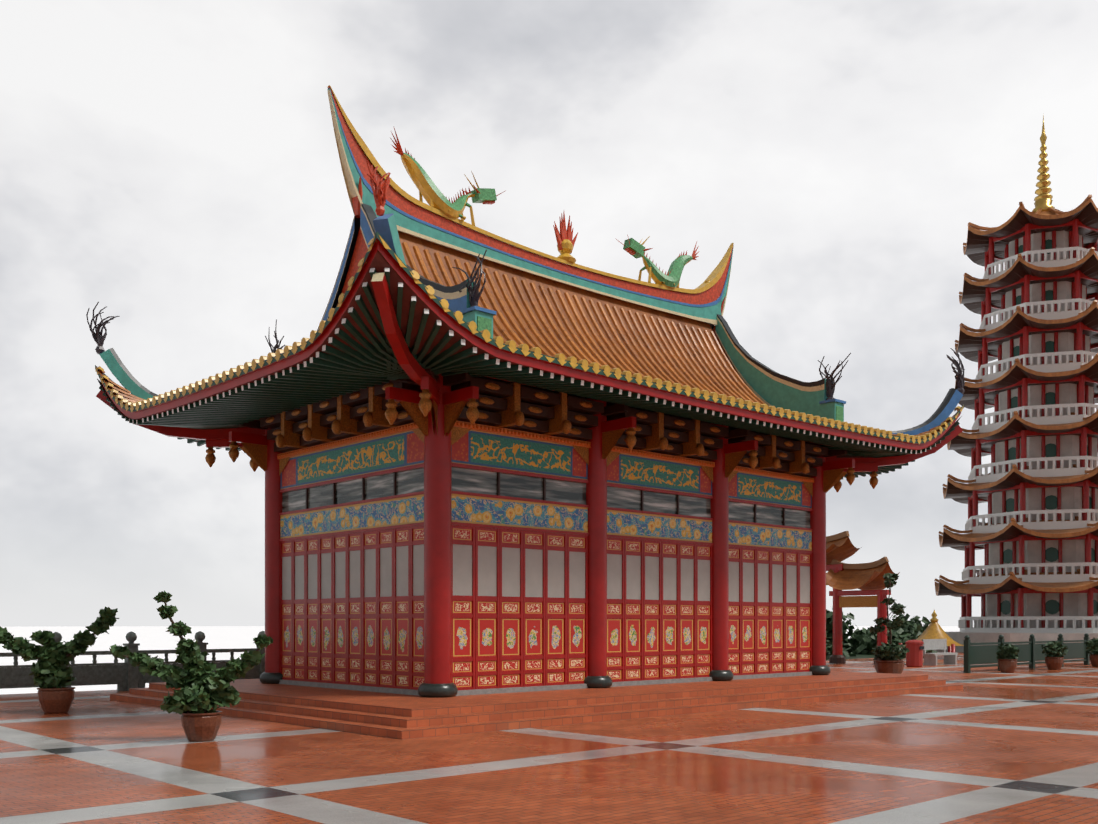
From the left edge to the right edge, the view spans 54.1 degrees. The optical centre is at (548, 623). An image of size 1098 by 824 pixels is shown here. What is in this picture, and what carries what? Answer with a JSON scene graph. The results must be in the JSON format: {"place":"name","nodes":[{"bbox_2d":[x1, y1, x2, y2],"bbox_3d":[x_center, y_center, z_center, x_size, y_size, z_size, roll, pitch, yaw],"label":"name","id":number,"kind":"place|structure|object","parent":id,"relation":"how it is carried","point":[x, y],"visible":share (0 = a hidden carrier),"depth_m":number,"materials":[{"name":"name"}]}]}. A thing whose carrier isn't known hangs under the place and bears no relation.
{"place":"outdoors","nodes":[
{"label":"outdoors","id":0,"kind":"place"},
{"bbox_2d":[0,626,973,694],"bbox_3d":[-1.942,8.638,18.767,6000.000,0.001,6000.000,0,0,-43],"label":"sea","id":1,"kind":"structure","parent":0,"point":[216,637],"depth_m":571.21,"materials":[{"name":"white"}]},
{"bbox_2d":[0,651,1097,823],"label":"plaza ground","id":2,"kind":"structure","parent":0,"point":[992,745],"depth_m":12.38,"materials":[{"name":"tile"}]},
{"bbox_2d":[0,607,118,713],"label":"potted plant","id":3,"kind":"object","parent":2,"relation":"on","point":[52,672],"visible":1,"depth_m":19.55,"materials":[{"name":"green plant"}]},
{"bbox_2d":[0,631,264,690],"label":"stone balustrade","id":4,"kind":"object","parent":2,"relation":"on","point":[125,676],"visible":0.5,"depth_m":25.84,"materials":[{"name":"grey stone"}]},
{"bbox_2d":[109,590,272,741],"bbox_3d":[-4.973,0.588,14.942,2.216,2.099,0.944,0,0,-15],"label":"potted plant","id":5,"kind":"object","parent":2,"relation":"on","point":[200,693],"visible":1,"depth_m":14.90,"materials":[{"name":"green plant"}]},
{"bbox_2d":[110,671,962,738],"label":"temple platform","id":6,"kind":"structure","parent":2,"relation":"on","point":[396,716],"depth_m":18.87,"materials":[{"name":"tile"}]},
{"bbox_2d":[205,369,877,697],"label":"temple building","id":7,"kind":"structure","parent":6,"relation":"on","point":[462,534],"depth_m":21.18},
{"bbox_2d":[86,85,964,479],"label":"temple roof","id":8,"kind":"structure","parent":7,"relation":"on","point":[434,285],"depth_m":21.84,"materials":[{"name":"orange tile"}]},
{"bbox_2d":[826,531,899,664],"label":"gateway","id":9,"kind":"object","parent":2,"relation":"on","point":[866,578],"depth_m":43.19,"materials":[{"name":"red paint"}]},
{"bbox_2d":[869,573,909,673],"bbox_3d":[10.030,0.081,31.641,1.116,3.115,1.136,0,0,-43],"label":"potted tree","id":10,"kind":"object","parent":2,"relation":"on","point":[891,655],"visible":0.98,"depth_m":31.43,"materials":[{"name":"green plant"}]},
{"bbox_2d":[905,640,923,666],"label":"litter bin","id":11,"kind":"object","parent":2,"relation":"on","point":[914,656],"visible":1,"depth_m":40.16,"materials":[{"name":"red"}]},
{"bbox_2d":[898,610,963,652],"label":"pavilion roof","id":12,"kind":"structure","parent":2,"relation":"on","point":[934,630],"depth_m":49.89,"materials":[{"name":"tile"}]},
{"bbox_2d":[922,639,957,664],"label":"stone table","id":13,"kind":"object","parent":2,"relation":"on","point":[936,644],"visible":0.94,"depth_m":42.61,"materials":[{"name":"white stone"}]},
{"bbox_2d":[996,643,1018,672],"bbox_3d":[15.188,1.139,35.593,0.743,0.997,0.758,0,0,9],"label":"potted shrub","id":14,"kind":"object","parent":2,"relation":"on","point":[1007,662],"visible":1,"depth_m":35.43,"materials":[{"name":"green plant"}]},
{"bbox_2d":[934,115,1097,651],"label":"pagoda tower","id":15,"kind":"structure","parent":2,"relation":"on","point":[1035,537],"depth_m":60.83,"materials":[{"name":"tile"}]},
{"bbox_2d":[964,633,1092,672],"bbox_3d":[31.129,1.013,51.498,47.590,1.250,0.160,0,0,-43],"label":"green fence","id":16,"kind":"object","parent":2,"relation":"on","point":[1030,652],"visible":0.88,"depth_m":38.25,"materials":[{"name":"green metal"}]},
{"bbox_2d":[1041,641,1067,669],"bbox_3d":[17.797,1.123,37.913,0.832,1.029,0.852,0,0,-20],"label":"potted shrub","id":17,"kind":"object","parent":2,"relation":"on","point":[1054,649],"visible":1,"depth_m":37.72,"materials":[{"name":"green plant"}]},
{"bbox_2d":[1084,637,1097,666],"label":"potted shrub","id":18,"kind":"object","parent":2,"relation":"on","point":[1092,646],"visible":1,"depth_m":40.53,"materials":[{"name":"green plant"}]},
{"bbox_2d":[0,0,1097,626],"label":"sky","id":19,"kind":"structure","parent":0,"point":[173,167],"materials":[{"name":"white"}]},
{"bbox_2d":[827,654,874,659],"bbox_3d":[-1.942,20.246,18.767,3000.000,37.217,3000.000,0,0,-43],"label":"lawn","id":20,"kind":"structure","parent":0,"point":[860,656],"depth_m":52.95,"materials":[{"name":"green plant"}]},
{"bbox_2d":[826,606,854,642],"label":"tree","id":21,"kind":"object","parent":20,"relation":"on","point":[829,624],"visible":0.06,"depth_m":58.02,"materials":[{"name":"green plant"}]},
{"bbox_2d":[826,632,855,656],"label":"bush","id":22,"kind":"object","parent":20,"relation":"on","point":[829,648],"depth_m":51.46,"materials":[{"name":"green plant"}]},
{"bbox_2d":[842,614,930,653],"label":"bushes","id":23,"kind":"object","parent":20,"relation":"on","point":[915,627],"visible":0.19,"depth_m":58.01,"materials":[{"name":"green plant"}]},
{"bbox_2d":[842,628,936,654],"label":"bushes","id":24,"kind":"object","parent":20,"relation":"on","point":[868,644],"visible":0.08,"depth_m":55.63,"materials":[{"name":"green plant"}]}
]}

